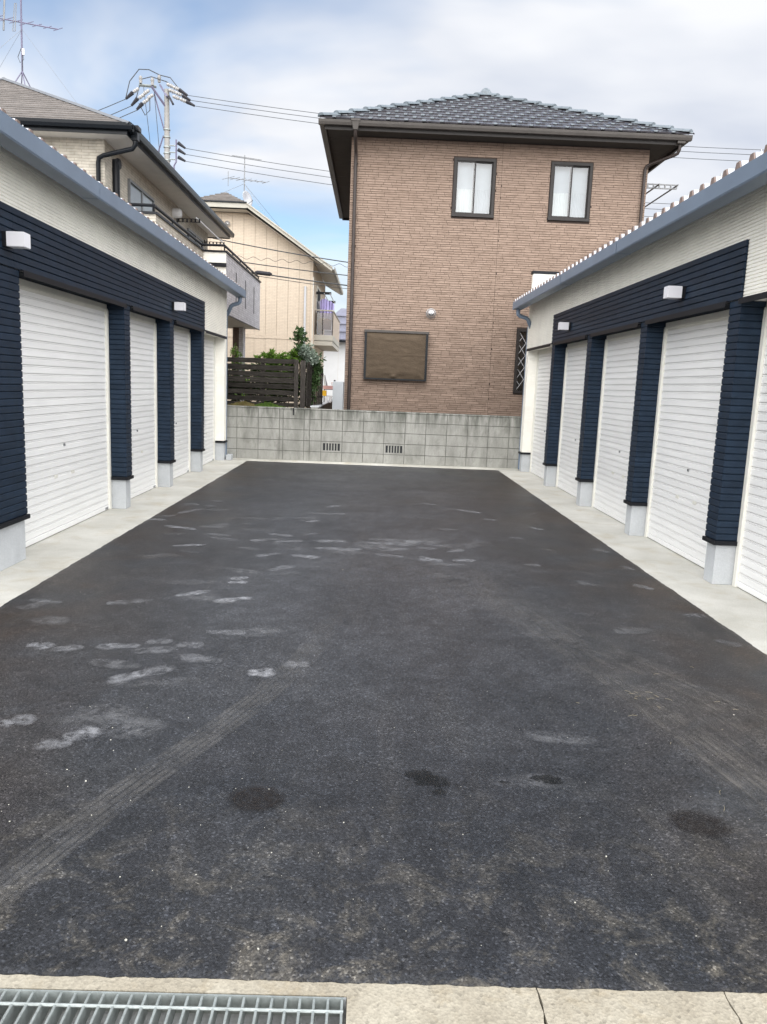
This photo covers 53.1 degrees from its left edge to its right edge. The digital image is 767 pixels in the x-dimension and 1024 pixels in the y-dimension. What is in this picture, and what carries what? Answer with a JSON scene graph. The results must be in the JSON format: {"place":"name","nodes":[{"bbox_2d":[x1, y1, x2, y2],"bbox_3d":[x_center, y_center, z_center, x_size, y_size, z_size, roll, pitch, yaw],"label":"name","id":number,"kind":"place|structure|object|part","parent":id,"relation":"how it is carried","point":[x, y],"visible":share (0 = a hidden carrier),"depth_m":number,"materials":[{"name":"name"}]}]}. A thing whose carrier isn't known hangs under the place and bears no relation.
{"place":"outdoors","nodes":[
{"label":"outdoors","id":0,"kind":"place"},
{"bbox_2d":[0,460,245,606],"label":"concrete apron","id":1,"kind":"object","parent":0,"point":[50,556],"visible":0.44,"depth_m":7.20,"materials":[{"name":"grey concrete"}]},
{"bbox_2d":[0,108,245,570],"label":"garage row","id":2,"kind":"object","parent":1,"relation":"on","point":[113,379],"visible":0.99,"depth_m":7.59,"materials":[{"name":"metal"}]},
{"bbox_2d":[1,231,30,248],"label":"wall lamp","id":3,"kind":"object","parent":2,"relation":"attached to","point":[15,240],"visible":1,"depth_m":5.48,"materials":[{"name":"white plastic"}]},
{"bbox_2d":[172,302,185,310],"bbox_3d":[-2.697,-2.708,10.124,0.160,0.104,0.104,2,9,-1],"label":"wall lamp","id":4,"kind":"object","parent":2,"relation":"attached to","point":[178,306],"visible":1,"depth_m":10.07,"materials":[{"name":"white plastic"}]},
{"bbox_2d":[226,454,232,459],"bbox_3d":[-2.870,-1.023,14.301,0.100,0.100,0.180,2,9,-1],"label":"concrete pad","id":5,"kind":"object","parent":1,"relation":"on","point":[229,456],"visible":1,"depth_m":14.22,"materials":[{"name":"grey concrete"}]},
{"bbox_2d":[0,77,260,405],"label":"cream house","id":6,"kind":"structure","parent":0,"point":[126,160],"depth_m":15.57,"materials":[{"name":"paint"}]},
{"bbox_2d":[0,0,76,102],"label":"roof antenna","id":7,"kind":"object","parent":6,"relation":"on","point":[22,50],"visible":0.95,"depth_m":17.34,"materials":[{"name":"metal"}]},
{"bbox_2d":[127,178,154,210],"bbox_3d":[-5.191,-6.301,16.521,0.055,1.210,1.770,2,9,-1],"label":"window","id":8,"kind":"structure","parent":6,"relation":"in","point":[136,194],"depth_m":16.23,"materials":[{"name":"glass"}]},
{"bbox_2d":[187,228,203,248],"bbox_3d":[-5.265,-6.727,21.533,0.055,2.020,1.800,2,9,-1],"label":"window","id":9,"kind":"structure","parent":6,"relation":"in","point":[190,231],"depth_m":21.33,"materials":[{"name":"metal"}]},
{"bbox_2d":[216,239,347,262],"bbox_3d":[0.045,-8.542,26.109,11.607,0.964,0.033,2,9,-2],"label":"power line","id":10,"kind":"object","parent":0,"point":[281,251],"visible":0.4,"depth_m":25.92,"materials":[{"name":"metal"}]},
{"bbox_2d":[241,256,344,266],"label":"power line","id":11,"kind":"object","parent":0,"point":[292,261],"visible":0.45,"depth_m":25.93,"materials":[{"name":"metal"}]},
{"bbox_2d":[244,262,347,275],"bbox_3d":[0.527,-8.054,26.196,10.606,0.453,0.029,2,9,-3],"label":"power line","id":12,"kind":"object","parent":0,"point":[295,269],"visible":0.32,"depth_m":26.02,"materials":[{"name":"metal"}]},
{"bbox_2d":[251,272,346,285],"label":"power line","id":13,"kind":"object","parent":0,"point":[308,280],"visible":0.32,"depth_m":26.08,"materials":[{"name":"metal"}]},
{"bbox_2d":[255,270,271,275],"bbox_3d":[-4.062,-8.076,25.987,0.584,0.163,0.140,2,9,-1],"label":"cable closure","id":14,"kind":"object","parent":13,"relation":"attached to","point":[264,273],"visible":0.86,"depth_m":25.93,"materials":[{"name":"black plastic"}]},
{"bbox_2d":[259,276,346,288],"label":"power line","id":15,"kind":"object","parent":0,"point":[302,282],"visible":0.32,"depth_m":26.10,"materials":[{"name":"metal"}]},
{"bbox_2d":[323,386,332,388],"bbox_3d":[-1.287,-2.902,17.903,0.235,0.078,0.300,2,9,-1],"label":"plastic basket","id":16,"kind":"object","parent":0,"point":[327,387],"visible":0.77,"depth_m":17.76,"materials":[{"name":"plastic"}]},
{"bbox_2d":[322,308,346,409],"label":"white building","id":17,"kind":"structure","parent":0,"point":[334,367],"depth_m":41.20,"materials":[{"name":"paint"}]},
{"bbox_2d":[0,461,766,993],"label":"asphalt lane","id":18,"kind":"structure","parent":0,"point":[518,797],"depth_m":3.11,"materials":[{"name":"black asphalt"}]},
{"bbox_2d":[8,569,749,949],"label":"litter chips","id":19,"kind":"object","parent":18,"relation":"on","point":[248,743],"visible":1,"depth_m":2.57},
{"bbox_2d":[576,667,736,808],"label":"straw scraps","id":20,"kind":"object","parent":18,"relation":"on","point":[658,706],"visible":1,"depth_m":3.73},
{"bbox_2d":[0,0,766,312],"label":"sky","id":21,"kind":"structure","parent":0,"point":[700,66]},
{"bbox_2d":[498,470,766,654],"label":"concrete apron","id":22,"kind":"object","parent":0,"point":[740,612],"visible":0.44,"depth_m":6.74,"materials":[{"name":"grey concrete"}]},
{"bbox_2d":[513,145,766,602],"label":"garage row","id":23,"kind":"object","parent":22,"relation":"on","point":[644,408],"visible":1,"depth_m":7.43,"materials":[{"name":"metal"}]},
{"bbox_2d":[558,322,570,330],"bbox_3d":[2.562,-2.627,10.868,0.160,0.104,0.104,2,9,-1],"label":"wall lamp","id":24,"kind":"object","parent":23,"relation":"attached to","point":[564,325],"visible":1,"depth_m":10.82,"materials":[{"name":"white plastic"}]},
{"bbox_2d":[663,286,685,299],"bbox_3d":[2.609,-1.966,6.883,0.160,0.104,0.104,2,9,-1],"label":"wall lamp","id":25,"kind":"object","parent":23,"relation":"attached to","point":[674,292],"visible":1,"depth_m":6.83,"materials":[{"name":"white plastic"}]},
{"label":"ground","id":26,"kind":"structure","parent":0,"visible":0},
{"bbox_2d":[125,69,194,177],"bbox_3d":[-9.622,-11.543,33.389,2.872,14.136,0.803,2,9,-1],"label":"utility pole","id":27,"kind":"object","parent":26,"relation":"on","point":[166,125],"visible":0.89,"depth_m":32.36,"materials":[{"name":"concrete"}]},
{"bbox_2d":[185,161,651,216],"bbox_3d":[7.687,-13.758,33.450,32.456,1.389,0.022,2,9,-2],"label":"power line","id":28,"kind":"object","parent":27,"relation":"attached to","point":[290,178],"visible":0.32,"depth_m":32.98,"materials":[{"name":"metal"}]},
{"bbox_2d":[185,154,661,209],"bbox_3d":[7.699,-14.058,33.400,32.456,1.341,0.022,2,9,-2],"label":"power line","id":29,"kind":"object","parent":27,"relation":"attached to","point":[297,172],"visible":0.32,"depth_m":32.93,"materials":[{"name":"metal"}]},
{"bbox_2d":[185,148,666,203],"bbox_3d":[7.708,-14.298,33.361,32.456,1.334,0.022,2,9,-2],"label":"power line","id":30,"kind":"object","parent":27,"relation":"attached to","point":[315,169],"visible":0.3,"depth_m":32.89,"materials":[{"name":"metal"}]},
{"bbox_2d":[196,106,735,160],"bbox_3d":[7.973,-16.069,33.072,32.065,1.128,0.022,2,9,-2],"label":"power line","id":31,"kind":"object","parent":27,"relation":"attached to","point":[317,123],"visible":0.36,"depth_m":32.63,"materials":[{"name":"metal"}]},
{"bbox_2d":[191,100,749,154],"bbox_3d":[7.923,-16.308,33.032,32.185,1.066,0.022,2,9,-2],"label":"power line","id":32,"kind":"object","parent":27,"relation":"attached to","point":[315,117],"visible":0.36,"depth_m":32.60,"materials":[{"name":"metal"}]},
{"bbox_2d":[188,95,759,149],"bbox_3d":[7.871,-16.508,32.999,32.305,1.045,0.022,2,9,-2],"label":"power line","id":33,"kind":"object","parent":27,"relation":"attached to","point":[318,113],"visible":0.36,"depth_m":32.59,"materials":[{"name":"metal"}]},
{"bbox_2d":[230,343,242,375],"bbox_3d":[-2.869,-2.177,14.920,0.287,2.177,0.196,4,9,9],"label":"slender plant","id":34,"kind":"object","parent":26,"relation":"on","point":[234,352],"visible":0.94,"depth_m":14.76,"materials":[{"name":"green plant"}]},
{"bbox_2d":[231,362,282,401],"bbox_3d":[-2.417,-1.922,14.506,1.030,1.846,0.258,2,9,-1],"label":"climbing vine","id":35,"kind":"object","parent":26,"relation":"on","point":[250,382],"visible":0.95,"depth_m":14.45,"materials":[{"name":"green plant"}]},
{"bbox_2d":[253,355,262,401],"bbox_3d":[-2.440,-2.048,14.853,0.195,1.978,0.177,-5,12,-37],"label":"slender plant","id":36,"kind":"object","parent":26,"relation":"on","point":[257,356],"visible":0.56,"depth_m":14.70,"materials":[{"name":"green plant"}]},
{"bbox_2d":[201,192,342,407],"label":"beige house","id":37,"kind":"structure","parent":26,"relation":"on","point":[286,307],"depth_m":28.98,"materials":[{"name":"beige paint"}]},
{"bbox_2d":[243,191,252,205],"bbox_3d":[-5.336,-12.301,30.171,0.406,0.622,0.524,0,10,-13],"label":"satellite dish","id":38,"kind":"object","parent":37,"relation":"on","point":[247,197],"visible":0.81,"depth_m":30.27,"materials":[{"name":"metal"}]},
{"bbox_2d":[222,155,278,225],"bbox_3d":[-4.901,-12.187,30.368,3.408,3.562,2.010,2,9,-1],"label":"roof antenna","id":39,"kind":"object","parent":37,"relation":"on","point":[244,157],"visible":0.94,"depth_m":30.16,"materials":[{"name":"metal"}]},
{"bbox_2d":[315,285,320,334],"bbox_3d":[-2.689,-8.211,31.556,0.052,1.900,1.800,2,9,-1],"label":"window","id":40,"kind":"structure","parent":37,"relation":"in","point":[318,296],"depth_m":30.69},
{"bbox_2d":[316,292,334,302],"bbox_3d":[-2.376,-8.887,31.854,0.600,0.100,3.400,2,9,-1],"label":"drying rack","id":41,"kind":"object","parent":37,"relation":"attached to","point":[327,293],"visible":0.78,"depth_m":30.28,"materials":[{"name":"white metal"}]},
{"bbox_2d":[320,299,328,312],"bbox_3d":[-2.352,-8.101,30.580,0.340,0.765,0.099,2,9,-1],"label":"hanging shirt","id":42,"kind":"object","parent":41,"relation":"hanging from","point":[324,304],"visible":0.62,"depth_m":30.55,"materials":[{"name":"fabric"}]},
{"bbox_2d":[329,301,333,312],"bbox_3d":[-2.216,-8.246,31.673,0.360,0.867,0.099,2,9,-1],"label":"hanging shirt","id":43,"kind":"object","parent":41,"relation":"hanging from","point":[331,305],"visible":0.28,"depth_m":31.62,"materials":[{"name":"fabric"}]},
{"bbox_2d":[227,357,318,407],"bbox_3d":[-2.973,-2.068,14.858,3.444,1.990,0.472,2,9,-1],"label":"hedge","id":44,"kind":"object","parent":26,"relation":"on","point":[313,388],"visible":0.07,"depth_m":14.76,"materials":[{"name":"green plant"}]},
{"bbox_2d":[260,348,302,402],"bbox_3d":[-1.987,-2.111,14.812,0.862,2.153,0.481,2,9,-1],"label":"leafy shrub","id":45,"kind":"object","parent":26,"relation":"on","point":[283,355],"visible":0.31,"depth_m":14.62,"materials":[{"name":"green plant"}]},
{"bbox_2d":[288,325,326,402],"bbox_3d":[-1.491,-2.308,14.925,0.853,2.543,0.561,-4,11,-33],"label":"tall shrub","id":46,"kind":"object","parent":26,"relation":"on","point":[299,334],"visible":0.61,"depth_m":14.71,"materials":[{"name":"green plant"}]},
{"bbox_2d":[298,343,319,407],"bbox_3d":[-1.436,-2.120,14.775,0.476,2.222,0.331,2,9,-1],"label":"variegated shrub","id":47,"kind":"object","parent":26,"relation":"on","point":[313,357],"visible":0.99,"depth_m":14.60,"materials":[{"name":"green plant"}]},
{"bbox_2d":[310,400,331,408],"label":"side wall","id":48,"kind":"structure","parent":26,"relation":"on","point":[326,405],"depth_m":16.45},
{"bbox_2d":[248,460,495,469],"bbox_3d":[-0.200,-0.863,14.372,4.644,0.026,0.235,2,9,-1],"label":"concrete strip","id":49,"kind":"object","parent":26,"relation":"on","point":[374,465],"visible":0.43,"depth_m":14.37,"materials":[{"name":"grey concrete"}]},
{"bbox_2d":[225,405,520,470],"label":"block wall","id":50,"kind":"structure","parent":26,"relation":"on","point":[310,435],"depth_m":14.38,"materials":[{"name":"grey concrete"}]},
{"bbox_2d":[228,401,259,405],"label":"dry grass","id":51,"kind":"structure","parent":50,"relation":"on","point":[242,403],"depth_m":14.38,"materials":[{"name":"yellow plant"}]},
{"bbox_2d":[254,402,281,406],"bbox_3d":[-2.163,-2.018,14.376,0.820,0.093,0.118,2,9,-1],"label":"moss tuft","id":52,"kind":"object","parent":50,"relation":"on","point":[267,404],"visible":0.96,"depth_m":14.38,"materials":[{"name":"green plant"}]},
{"bbox_2d":[227,357,323,414],"bbox_3d":[-2.794,-2.390,14.428,3.779,1.021,1.245,-1,10,-20],"label":"wooden fence","id":53,"kind":"object","parent":50,"relation":"on","point":[305,377],"visible":0.39,"depth_m":14.37,"materials":[{"name":"brown wood"}]},
{"bbox_2d":[0,974,766,1023],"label":"kerb strip","id":54,"kind":"object","parent":26,"relation":"on","point":[372,1003],"visible":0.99,"depth_m":1.88,"materials":[{"name":"beige concrete"}]},
{"bbox_2d":[0,997,345,1023],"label":"drain channel","id":55,"kind":"object","parent":54,"relation":"in","point":[262,1019],"visible":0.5,"depth_m":1.88,"materials":[{"name":"grey metal"}]},
{"bbox_2d":[0,989,343,1023],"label":"drain grate","id":56,"kind":"object","parent":55,"relation":"in","point":[28,1002],"visible":1,"depth_m":1.84,"materials":[{"name":"grey metal"}]},
{"bbox_2d":[318,88,694,416],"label":"brick house","id":57,"kind":"structure","parent":26,"relation":"on","point":[465,215],"depth_m":14.86,"materials":[{"name":"brown brick"}]},
{"bbox_2d":[332,380,343,409],"bbox_3d":[-0.918,-1.909,15.396,0.205,1.445,0.478,2,9,-1],"label":"equipment cabinet","id":58,"kind":"object","parent":57,"relation":"attached to","point":[338,395],"visible":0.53,"depth_m":15.10,"materials":[{"name":"grey metal"}]},
{"bbox_3d":[-0.916,-1.868,15.164,0.205,1.360,0.007,2,9,-1],"label":"door","id":59,"kind":"part","parent":58,"relation":"part of","materials":[{"name":"grey metal"}]},
{"bbox_2d":[363,329,428,380],"bbox_3d":[0.241,-3.080,15.122,1.267,0.957,0.165,2,9,-1],"label":"window","id":60,"kind":"structure","parent":57,"relation":"in","point":[388,354],"depth_m":15.07,"materials":[{"name":"brown metal"}]},
{"bbox_2d":[451,157,496,217],"bbox_3d":[1.729,-6.205,14.751,0.816,1.067,0.194,2,9,-1],"label":"window","id":61,"kind":"structure","parent":57,"relation":"in","point":[474,178],"depth_m":14.79,"materials":[{"name":"white glass"}]},
{"bbox_2d":[513,329,526,393],"bbox_3d":[2.954,-2.987,15.293,0.690,1.256,0.180,2,9,-1],"label":"window","id":62,"kind":"structure","parent":57,"relation":"in","point":[521,338],"depth_m":15.30,"materials":[{"name":"brown metal"}]},
{"bbox_2d":[547,162,592,221],"bbox_3d":[3.581,-6.142,14.783,0.810,1.063,0.194,2,9,-1],"label":"window","id":63,"kind":"structure","parent":57,"relation":"in","point":[570,182],"depth_m":14.82,"materials":[{"name":"white glass"}]},
{"bbox_2d":[645,183,678,206],"bbox_3d":[5.515,-6.885,17.074,0.948,0.095,3.200,2,9,-1],"label":"drying bracket","id":64,"kind":"object","parent":57,"relation":"attached to","point":[665,185],"visible":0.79,"depth_m":15.69,"materials":[{"name":"metal"}]}
]}

